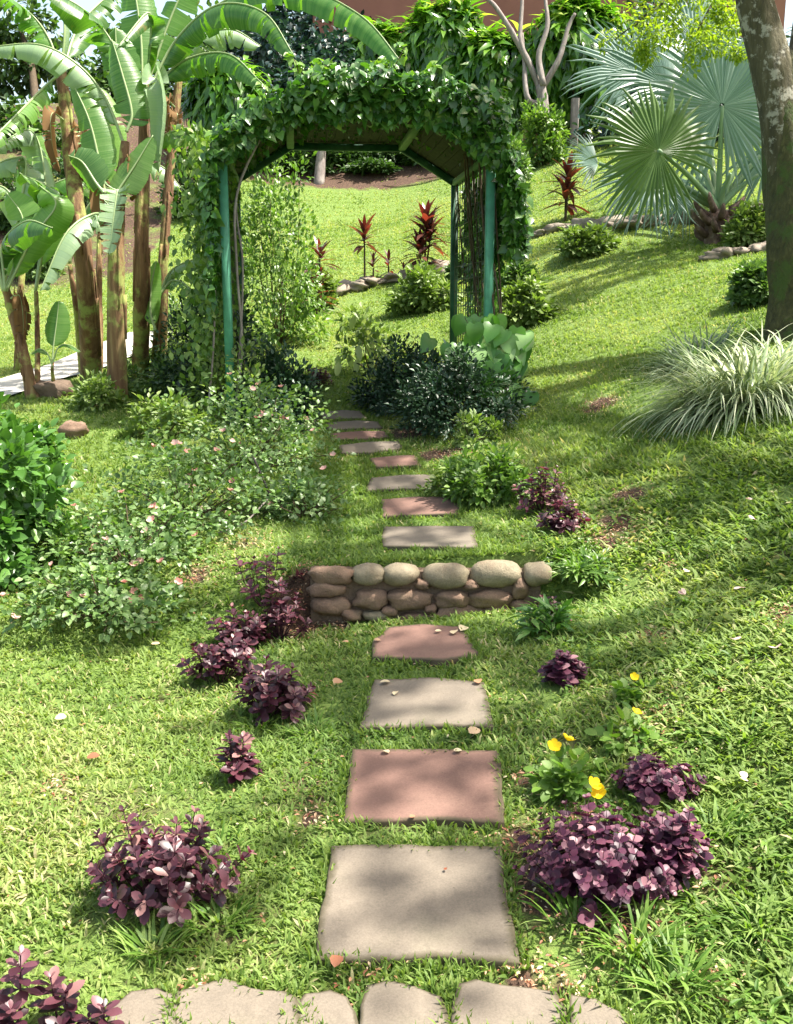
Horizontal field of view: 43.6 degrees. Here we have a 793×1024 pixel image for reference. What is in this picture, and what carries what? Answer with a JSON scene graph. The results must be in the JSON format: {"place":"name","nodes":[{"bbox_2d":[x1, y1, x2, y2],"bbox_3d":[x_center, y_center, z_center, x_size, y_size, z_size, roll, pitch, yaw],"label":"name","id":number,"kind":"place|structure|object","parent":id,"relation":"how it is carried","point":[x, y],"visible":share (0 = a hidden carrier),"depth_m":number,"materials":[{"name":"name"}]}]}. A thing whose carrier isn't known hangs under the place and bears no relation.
{"place":"outdoors","nodes":[
{"label":"outdoors","id":0,"kind":"place"},
{"bbox_2d":[0,331,168,395],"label":"path","id":1,"kind":"structure","parent":0,"point":[67,366],"depth_m":10.90,"materials":[{"name":"stone"}]},
{"bbox_2d":[0,103,792,1023],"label":"ground","id":2,"kind":"structure","parent":0,"point":[400,181],"depth_m":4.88,"materials":[{"name":"plant"}]},
{"bbox_2d":[0,944,40,1023],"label":"purple plant","id":3,"kind":"object","parent":2,"relation":"on","point":[10,1006],"visible":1,"depth_m":2.31,"materials":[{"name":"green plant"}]},
{"bbox_2d":[0,129,67,397],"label":"banana plant","id":4,"kind":"object","parent":2,"relation":"on","point":[27,142],"visible":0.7,"depth_m":9.69,"materials":[{"name":"green plant"}]},
{"bbox_2d":[0,156,74,398],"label":"banana plant","id":5,"kind":"object","parent":2,"relation":"on","point":[32,236],"visible":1,"depth_m":9.29,"materials":[{"name":"green plant"}]},
{"bbox_2d":[0,93,78,171],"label":"tree","id":6,"kind":"object","parent":2,"relation":"on","point":[10,109],"visible":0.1,"depth_m":21.76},
{"bbox_2d":[0,403,81,480],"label":"leafy bush","id":7,"kind":"object","parent":2,"relation":"on","point":[48,437],"visible":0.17,"depth_m":7.16,"materials":[{"name":"green plant"}]},
{"bbox_2d":[0,125,89,371],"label":"banana plant","id":8,"kind":"object","parent":2,"relation":"on","point":[60,185],"visible":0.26,"depth_m":10.80,"materials":[{"name":"green plant"}]},
{"bbox_2d":[0,0,90,104],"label":"tree","id":9,"kind":"object","parent":2,"relation":"on","point":[13,73],"visible":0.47,"depth_m":27.61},
{"bbox_2d":[0,391,93,588],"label":"leafy bush","id":10,"kind":"object","parent":2,"relation":"on","point":[24,499],"visible":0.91,"depth_m":5.50,"materials":[{"name":"green plant"}]},
{"bbox_2d":[31,301,80,380],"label":"banana plant","id":11,"kind":"object","parent":2,"relation":"on","point":[57,328],"visible":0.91,"depth_m":9.41,"materials":[{"name":"green plant"}]},
{"bbox_2d":[28,965,84,1023],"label":"purple plant","id":12,"kind":"object","parent":2,"relation":"on","point":[67,1000],"visible":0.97,"depth_m":2.34,"materials":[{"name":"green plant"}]},
{"bbox_2d":[0,0,121,381],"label":"banana plant","id":13,"kind":"object","parent":2,"relation":"on","point":[88,309],"visible":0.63,"depth_m":9.46,"materials":[{"name":"green plant"}]},
{"bbox_2d":[0,39,156,401],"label":"banana plant","id":14,"kind":"object","parent":2,"relation":"on","point":[93,161],"visible":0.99,"depth_m":8.91,"materials":[{"name":"green plant"}]},
{"bbox_2d":[62,367,130,411],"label":"weed","id":15,"kind":"object","parent":2,"relation":"on","point":[90,394],"visible":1,"depth_m":8.88,"materials":[{"name":"green plant"}]},
{"bbox_2d":[71,995,124,1023],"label":"purple plant","id":16,"kind":"object","parent":2,"relation":"on","point":[97,1010],"visible":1,"depth_m":2.31,"materials":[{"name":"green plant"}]},
{"bbox_2d":[0,544,205,642],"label":"flowering bush","id":17,"kind":"object","parent":2,"relation":"on","point":[81,599],"visible":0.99,"depth_m":4.89,"materials":[{"name":"green plant"}]},
{"bbox_2d":[51,20,182,103],"bbox_3d":[-8.422,-13.130,29.796,4.113,3.944,3.586,7,14,29],"label":"tree","id":18,"kind":"object","parent":2,"relation":"on","point":[99,74],"visible":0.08,"depth_m":29.61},
{"bbox_2d":[60,88,180,368],"bbox_3d":[-3.052,-3.152,11.082,1.121,3.068,0.855,-7,14,-29],"label":"banana plant","id":19,"kind":"object","parent":2,"relation":"on","point":[99,250],"visible":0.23,"depth_m":10.89,"materials":[{"name":"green plant"}]},
{"bbox_2d":[31,481,231,583],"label":"flowering bush","id":20,"kind":"object","parent":2,"relation":"on","point":[110,544],"visible":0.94,"depth_m":5.42,"materials":[{"name":"green plant"}]},
{"bbox_2d":[108,987,176,1023],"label":"kerb stone","id":21,"kind":"object","parent":2,"relation":"on","point":[137,1006],"visible":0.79,"depth_m":2.40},
{"bbox_2d":[107,903,202,975],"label":"grass tuft","id":22,"kind":"object","parent":2,"relation":"on","point":[163,932],"visible":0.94,"depth_m":2.64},
{"bbox_2d":[119,386,216,443],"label":"shrub","id":23,"kind":"object","parent":2,"relation":"on","point":[156,415],"visible":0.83,"depth_m":8.03,"materials":[{"name":"green plant"}]},
{"bbox_2d":[84,805,256,927],"bbox_3d":[-0.655,0.987,2.818,0.499,0.299,0.446,0,12,0],"label":"purple plant","id":24,"kind":"object","parent":2,"relation":"on","point":[168,857],"visible":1,"depth_m":2.75,"materials":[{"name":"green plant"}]},
{"bbox_2d":[145,259,198,361],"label":"banana plant","id":25,"kind":"object","parent":2,"relation":"on","point":[157,290],"visible":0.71,"depth_m":9.72,"materials":[{"name":"green plant"}]},
{"bbox_2d":[80,428,296,544],"bbox_3d":[-1.264,-0.225,6.108,1.313,0.609,1.495,0,12,0],"label":"flowering bush","id":26,"kind":"object","parent":2,"relation":"on","point":[251,480],"visible":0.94,"depth_m":6.04,"materials":[{"name":"green plant"}]},
{"bbox_2d":[119,25,260,371],"bbox_3d":[-2.171,-3.379,10.751,1.273,3.658,0.820,-7,14,-30],"label":"banana plant","id":27,"kind":"object","parent":2,"relation":"on","point":[234,38],"visible":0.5,"depth_m":10.36,"materials":[{"name":"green plant"}]},
{"bbox_2d":[166,891,264,940],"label":"grass tuft","id":28,"kind":"object","parent":2,"relation":"on","point":[202,911],"visible":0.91,"depth_m":2.72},
{"bbox_2d":[145,279,286,402],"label":"hedge bush","id":29,"kind":"object","parent":2,"relation":"on","point":[185,333],"visible":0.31,"depth_m":9.32,"materials":[{"name":"green plant"}]},
{"bbox_2d":[176,634,257,682],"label":"purple plant","id":30,"kind":"object","parent":2,"relation":"on","point":[215,658],"visible":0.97,"depth_m":4.33,"materials":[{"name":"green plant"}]},
{"bbox_2d":[42,0,404,379],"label":"banana plant","id":31,"kind":"object","parent":2,"relation":"on","point":[143,40],"visible":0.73,"depth_m":9.46,"materials":[{"name":"green plant"}]},
{"bbox_2d":[167,325,284,427],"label":"shrub","id":32,"kind":"object","parent":2,"relation":"on","point":[244,367],"visible":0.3,"depth_m":8.60,"materials":[{"name":"green plant"}]},
{"bbox_2d":[180,55,282,143],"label":"dracaena shrub","id":33,"kind":"object","parent":2,"relation":"on","point":[208,101],"visible":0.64,"depth_m":21.86,"materials":[{"name":"green plant"}]},
{"bbox_2d":[173,978,300,1023],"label":"kerb stone","id":34,"kind":"object","parent":2,"relation":"on","point":[216,1003],"visible":0.92,"depth_m":2.39,"materials":[{"name":"stone"}]},
{"bbox_2d":[213,730,263,783],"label":"purple plant","id":35,"kind":"object","parent":2,"relation":"on","point":[248,762],"visible":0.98,"depth_m":3.43,"materials":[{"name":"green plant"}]},
{"bbox_2d":[206,602,274,652],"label":"purple plant","id":36,"kind":"object","parent":2,"relation":"on","point":[248,632],"visible":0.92,"depth_m":4.69,"materials":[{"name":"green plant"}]},
{"bbox_2d":[133,357,355,486],"bbox_3d":[-1.046,-0.699,7.221,1.410,0.810,1.491,7,14,30],"label":"flowering bush","id":37,"kind":"object","parent":2,"relation":"on","point":[263,458],"visible":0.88,"depth_m":7.15,"materials":[{"name":"green plant"}]},
{"bbox_2d":[231,546,304,607],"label":"purple plant","id":38,"kind":"object","parent":2,"relation":"on","point":[251,590],"visible":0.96,"depth_m":4.97,"materials":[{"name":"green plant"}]},
{"bbox_2d":[229,654,317,726],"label":"purple plant","id":39,"kind":"object","parent":2,"relation":"on","point":[264,691],"visible":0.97,"depth_m":3.90,"materials":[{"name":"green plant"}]},
{"bbox_2d":[227,334,325,432],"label":"hedge bush","id":40,"kind":"object","parent":2,"relation":"on","point":[278,365],"visible":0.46,"depth_m":8.48,"materials":[{"name":"green plant"}]},
{"bbox_2d":[248,581,311,638],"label":"purple plant","id":41,"kind":"object","parent":2,"relation":"on","point":[270,616],"visible":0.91,"depth_m":4.83,"materials":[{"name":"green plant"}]},
{"bbox_2d":[240,151,337,348],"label":"shrub","id":42,"kind":"object","parent":2,"relation":"on","point":[280,326],"visible":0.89,"depth_m":11.84,"materials":[{"name":"green plant"}]},
{"bbox_2d":[258,151,342,174],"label":"bank plant","id":43,"kind":"object","parent":2,"relation":"on","point":[296,157],"visible":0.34,"depth_m":22.75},
{"bbox_2d":[228,3,378,184],"bbox_3d":[-2.115,-9.958,23.688,4.183,4.894,4.263,0,12,0],"label":"tree","id":44,"kind":"object","parent":2,"relation":"on","point":[271,57],"visible":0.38,"depth_m":23.09,"materials":[{"name":"green plant"}]},
{"bbox_2d":[250,465,364,524],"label":"flowering bush","id":45,"kind":"object","parent":2,"relation":"on","point":[300,486],"visible":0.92,"depth_m":6.11,"materials":[{"name":"green plant"}]},
{"bbox_2d":[299,990,357,1023],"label":"kerb stone","id":46,"kind":"object","parent":2,"relation":"on","point":[333,1007],"visible":0.97,"depth_m":2.37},
{"bbox_2d":[218,119,495,422],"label":"garden arch","id":47,"kind":"structure","parent":2,"relation":"on","point":[434,161],"depth_m":9.56,"materials":[{"name":"green paint"}]},
{"bbox_2d":[160,120,259,421],"bbox_3d":[-1.736,-2.215,9.305,0.948,2.547,2.228,-3,12,-15],"label":"climbing vine","id":48,"kind":"object","parent":47,"relation":"attached to","point":[208,340],"visible":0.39,"depth_m":8.44,"materials":[{"name":"green plant"}]},
{"bbox_2d":[195,42,534,321],"bbox_3d":[-0.346,-2.526,9.312,2.856,3.074,2.565,-1,12,-6],"label":"climbing vine","id":49,"kind":"object","parent":47,"relation":"attached to","point":[476,124],"visible":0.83,"depth_m":8.11,"materials":[{"name":"green plant"}]},
{"bbox_2d":[328,301,406,375],"bbox_3d":[-0.287,-1.844,10.914,0.866,0.926,0.930,6,13,25],"label":"sapling","id":50,"kind":"object","parent":2,"relation":"on","point":[365,335],"visible":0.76,"depth_m":10.81,"materials":[{"name":"green plant"}]},
{"bbox_2d":[337,155,403,175],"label":"bank plant","id":51,"kind":"object","parent":2,"relation":"on","point":[368,165],"visible":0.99,"depth_m":22.64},
{"bbox_2d":[339,441,403,455],"bbox_3d":[-0.204,-0.490,7.848,0.520,0.088,0.422,0,12,0],"label":"stepping stone","id":52,"kind":"object","parent":2,"relation":"on","point":[370,447],"visible":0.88,"depth_m":7.83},
{"bbox_2d":[96,408,648,1023],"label":"grass fringe","id":53,"kind":"object","parent":2,"relation":"on","point":[448,996],"depth_m":2.94,"materials":[{"name":"plant"}]},
{"bbox_2d":[342,15,415,73],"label":"dracaena shrub","id":54,"kind":"object","parent":2,"relation":"on","point":[390,34],"visible":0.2,"depth_m":23.10,"materials":[{"name":"green plant"}]},
{"bbox_2d":[344,325,444,416],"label":"hedge bush","id":55,"kind":"object","parent":2,"relation":"on","point":[386,375],"visible":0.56,"depth_m":9.22,"materials":[{"name":"green plant"}]},
{"bbox_2d":[3,391,792,1014],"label":"leaf litter","id":56,"kind":"object","parent":2,"relation":"on","point":[531,981],"visible":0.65,"depth_m":3.13,"materials":[{"name":"plant"}]},
{"bbox_2d":[366,474,435,492],"bbox_3d":[0.032,-0.172,6.725,0.476,0.116,0.453,0,12,0],"label":"stepping stone","id":57,"kind":"object","parent":2,"relation":"on","point":[407,482],"visible":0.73,"depth_m":6.74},
{"bbox_2d":[360,980,449,1023],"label":"kerb stone","id":58,"kind":"object","parent":2,"relation":"on","point":[391,1002],"visible":0.99,"depth_m":2.36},
{"bbox_2d":[316,844,520,970],"bbox_3d":[0.049,1.082,2.722,0.518,0.137,0.521,0,12,0],"label":"stepping stone","id":59,"kind":"object","parent":2,"relation":"on","point":[397,902],"visible":0.92,"depth_m":2.69,"materials":[{"name":"stone"}]},
{"bbox_2d":[381,496,458,519],"bbox_3d":[0.146,-0.011,6.151,0.490,0.111,0.549,0,12,0],"label":"stepping stone","id":60,"kind":"object","parent":2,"relation":"on","point":[433,506],"visible":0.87,"depth_m":6.12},
{"bbox_2d":[380,260,466,313],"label":"shrub","id":61,"kind":"object","parent":2,"relation":"on","point":[426,290],"visible":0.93,"depth_m":13.13,"materials":[{"name":"green plant"}]},
{"bbox_2d":[343,749,504,829],"bbox_3d":[0.084,0.909,3.256,0.579,0.142,0.436,2,12,11],"label":"stepping stone","id":62,"kind":"object","parent":2,"relation":"on","point":[441,786],"visible":0.94,"depth_m":3.21,"materials":[{"name":"stone"}]},
{"bbox_2d":[372,624,478,667],"bbox_3d":[0.122,0.608,4.490,0.468,0.117,0.557,0,12,0],"label":"stepping stone","id":63,"kind":"object","parent":2,"relation":"on","point":[427,642],"visible":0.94,"depth_m":4.44,"materials":[{"name":"stone"}]},
{"bbox_2d":[359,677,493,732],"bbox_3d":[0.128,0.757,3.837,0.600,0.130,0.454,4,13,17],"label":"stepping stone","id":64,"kind":"object","parent":2,"relation":"on","point":[435,702],"visible":0.91,"depth_m":3.80,"materials":[{"name":"stone"}]},
{"bbox_2d":[397,198,458,271],"bbox_3d":[0.439,-4.215,15.179,1.065,1.188,0.895,-4,13,-16],"label":"cordyline","id":65,"kind":"object","parent":2,"relation":"on","point":[423,237],"visible":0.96,"depth_m":15.09,"materials":[{"name":"red plant"}]},
{"bbox_2d":[306,560,551,625],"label":"stone wall","id":66,"kind":"structure","parent":2,"relation":"on","point":[364,592],"depth_m":4.93,"materials":[{"name":"stone"}]},
{"bbox_2d":[382,526,477,551],"bbox_3d":[0.175,0.155,5.443,0.711,0.097,0.464,5,13,21],"label":"stepping stone","id":67,"kind":"object","parent":2,"relation":"on","point":[399,538],"visible":0.86,"depth_m":5.41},
{"bbox_2d":[394,0,492,91],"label":"dracaena shrub","id":68,"kind":"object","parent":2,"relation":"on","point":[437,27],"visible":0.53,"depth_m":22.88,"materials":[{"name":"green plant"}]},
{"bbox_2d":[380,339,541,440],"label":"hedge bush","id":69,"kind":"object","parent":2,"relation":"on","point":[432,411],"visible":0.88,"depth_m":8.08,"materials":[{"name":"green plant"}]},
{"bbox_2d":[451,409,503,448],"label":"weed","id":70,"kind":"object","parent":2,"relation":"on","point":[463,434],"visible":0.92,"depth_m":7.59,"materials":[{"name":"green plant"}]},
{"bbox_2d":[420,313,539,415],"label":"plant","id":71,"kind":"object","parent":2,"relation":"on","point":[499,345],"visible":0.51,"depth_m":8.33,"materials":[{"name":"green plant"}]},
{"bbox_2d":[431,438,539,508],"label":"shrub","id":72,"kind":"object","parent":2,"relation":"on","point":[471,476],"visible":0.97,"depth_m":6.05,"materials":[{"name":"green plant"}]},
{"bbox_2d":[440,14,533,140],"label":"dracaena shrub","id":73,"kind":"object","parent":2,"relation":"on","point":[488,60],"visible":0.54,"depth_m":22.42,"materials":[{"name":"green plant"}]},
{"bbox_2d":[451,979,567,1023],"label":"kerb stone","id":74,"kind":"object","parent":2,"relation":"on","point":[492,1003],"visible":0.96,"depth_m":2.34,"materials":[{"name":"stone"}]},
{"bbox_2d":[496,269,560,327],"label":"shrub","id":75,"kind":"object","parent":2,"relation":"on","point":[525,302],"visible":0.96,"depth_m":11.06,"materials":[{"name":"green plant"}]},
{"bbox_2d":[486,0,575,147],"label":"bare tree","id":76,"kind":"object","parent":2,"relation":"on","point":[541,81],"visible":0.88,"depth_m":21.43,"materials":[{"name":"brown plant"}]},
{"bbox_2d":[511,461,570,514],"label":"purple plant","id":77,"kind":"object","parent":2,"relation":"on","point":[542,486],"visible":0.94,"depth_m":5.67,"materials":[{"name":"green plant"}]},
{"bbox_2d":[502,594,583,641],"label":"weed","id":78,"kind":"object","parent":2,"relation":"on","point":[545,608],"visible":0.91,"depth_m":4.35,"materials":[{"name":"green plant"}]},
{"bbox_2d":[516,92,575,166],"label":"shrub","id":79,"kind":"object","parent":2,"relation":"on","point":[551,137],"visible":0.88,"depth_m":20.61,"materials":[{"name":"green plant"}]},
{"bbox_2d":[313,0,785,114],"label":"house","id":80,"kind":"structure","parent":2,"relation":"on","point":[386,9],"depth_m":26.03,"materials":[{"name":"ceramic"}]},
{"bbox_2d":[536,494,589,532],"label":"purple plant","id":81,"kind":"object","parent":2,"relation":"on","point":[555,520],"visible":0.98,"depth_m":5.28,"materials":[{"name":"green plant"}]},
{"bbox_2d":[537,649,589,691],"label":"purple plant","id":82,"kind":"object","parent":2,"relation":"on","point":[567,667],"visible":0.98,"depth_m":3.77,"materials":[{"name":"purple plant"}]},
{"bbox_2d":[539,151,589,221],"bbox_3d":[2.633,-5.058,15.447,0.842,1.047,0.900,8,15,35],"label":"cordyline","id":83,"kind":"object","parent":2,"relation":"on","point":[567,186],"visible":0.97,"depth_m":15.35,"materials":[{"name":"red plant"}]},
{"bbox_2d":[523,733,619,801],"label":"yellow flower plant","id":84,"kind":"object","parent":2,"relation":"on","point":[554,769],"visible":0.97,"depth_m":3.10,"materials":[{"name":"green plant"}]},
{"bbox_2d":[509,0,634,141],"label":"dracaena shrub","id":85,"kind":"object","parent":2,"relation":"on","point":[563,11],"visible":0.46,"depth_m":21.92,"materials":[{"name":"green plant"}]},
{"bbox_2d":[517,877,630,964],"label":"grass tuft","id":86,"kind":"object","parent":2,"relation":"on","point":[573,904],"visible":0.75,"depth_m":2.63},
{"bbox_2d":[552,220,621,257],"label":"shrub","id":87,"kind":"object","parent":2,"relation":"on","point":[585,241],"visible":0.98,"depth_m":13.15,"materials":[{"name":"green plant"}]},
{"bbox_2d":[538,535,643,588],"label":"weed","id":88,"kind":"object","parent":2,"relation":"on","point":[580,566],"visible":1,"depth_m":4.90,"materials":[{"name":"green plant"}]},
{"bbox_2d":[568,994,627,1023],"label":"kerb stone","id":89,"kind":"object","parent":2,"relation":"on","point":[593,1011],"visible":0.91,"depth_m":2.30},
{"bbox_2d":[512,793,706,927],"bbox_3d":[0.565,0.914,2.696,0.434,0.292,0.467,-11,16,-41],"label":"purple plant","id":90,"kind":"object","parent":2,"relation":"on","point":[590,868],"visible":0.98,"depth_m":2.64,"materials":[{"name":"purple plant"}]},
{"bbox_2d":[584,706,665,755],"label":"yellow flower plant","id":91,"kind":"object","parent":2,"relation":"on","point":[625,713],"visible":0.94,"depth_m":3.32,"materials":[{"name":"green plant"}]},
{"bbox_2d":[546,876,706,999],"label":"grass tuft","id":92,"kind":"object","parent":2,"relation":"on","point":[641,920],"visible":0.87,"depth_m":2.51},
{"bbox_2d":[611,672,656,707],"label":"yellow flower plant","id":93,"kind":"object","parent":2,"relation":"on","point":[620,692],"visible":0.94,"depth_m":3.58,"materials":[{"name":"green plant"}]},
{"bbox_2d":[509,461,792,1023],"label":"ground cover","id":94,"kind":"object","parent":2,"relation":"on","point":[672,974],"visible":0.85,"depth_m":3.51,"materials":[{"name":"plant"}]},
{"bbox_2d":[610,751,706,805],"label":"purple plant","id":95,"kind":"object","parent":2,"relation":"on","point":[659,775],"visible":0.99,"depth_m":3.03,"materials":[{"name":"purple plant"}]},
{"bbox_2d":[594,0,747,81],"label":"feathery tree","id":96,"kind":"object","parent":2,"relation":"on","point":[640,53],"visible":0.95,"depth_m":10.92,"materials":[{"name":"green plant"}]},
{"bbox_2d":[631,804,713,893],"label":"purple plant","id":97,"kind":"object","parent":2,"relation":"on","point":[674,831],"visible":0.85,"depth_m":2.68,"materials":[{"name":"purple plant"}]},
{"bbox_2d":[597,919,747,1023],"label":"grass tuft","id":98,"kind":"object","parent":2,"relation":"on","point":[645,979],"visible":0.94,"depth_m":2.39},
{"bbox_2d":[561,0,788,244],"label":"silver palm","id":99,"kind":"object","parent":2,"relation":"on","point":[655,180],"visible":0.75,"depth_m":12.48,"materials":[{"name":"plant"}]},
{"bbox_2d":[586,320,792,446],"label":"grass clump","id":100,"kind":"object","parent":2,"relation":"on","point":[737,391],"visible":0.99,"depth_m":6.41,"materials":[{"name":"plant"}]},
{"bbox_2d":[628,319,761,379],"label":"grass clump","id":101,"kind":"object","parent":2,"relation":"on","point":[705,345],"visible":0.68,"depth_m":8.14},
{"bbox_2d":[669,796,772,848],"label":"grass tuft","id":102,"kind":"object","parent":2,"relation":"on","point":[730,816],"visible":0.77,"depth_m":2.92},
{"bbox_2d":[716,200,765,247],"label":"shrub","id":103,"kind":"object","parent":2,"relation":"on","point":[744,226],"visible":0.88,"depth_m":11.98,"materials":[{"name":"green plant"}]},
{"bbox_2d":[700,707,786,756],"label":"grass tuft","id":104,"kind":"object","parent":2,"relation":"on","point":[750,722],"visible":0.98,"depth_m":3.26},
{"bbox_2d":[723,257,768,305],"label":"shrub","id":105,"kind":"object","parent":2,"relation":"on","point":[749,283],"visible":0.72,"depth_m":9.23,"materials":[{"name":"green plant"}]},
{"bbox_2d":[702,882,792,950],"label":"grass tuft","id":106,"kind":"object","parent":2,"relation":"on","point":[747,916],"visible":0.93,"depth_m":2.56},
{"bbox_2d":[735,0,792,341],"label":"mossy tree","id":107,"kind":"object","parent":2,"relation":"on","point":[769,50],"visible":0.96,"depth_m":8.00,"materials":[{"name":"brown plant"}]},
{"bbox_2d":[0,0,792,106],"label":"sky","id":108,"kind":"structure","parent":0,"point":[87,5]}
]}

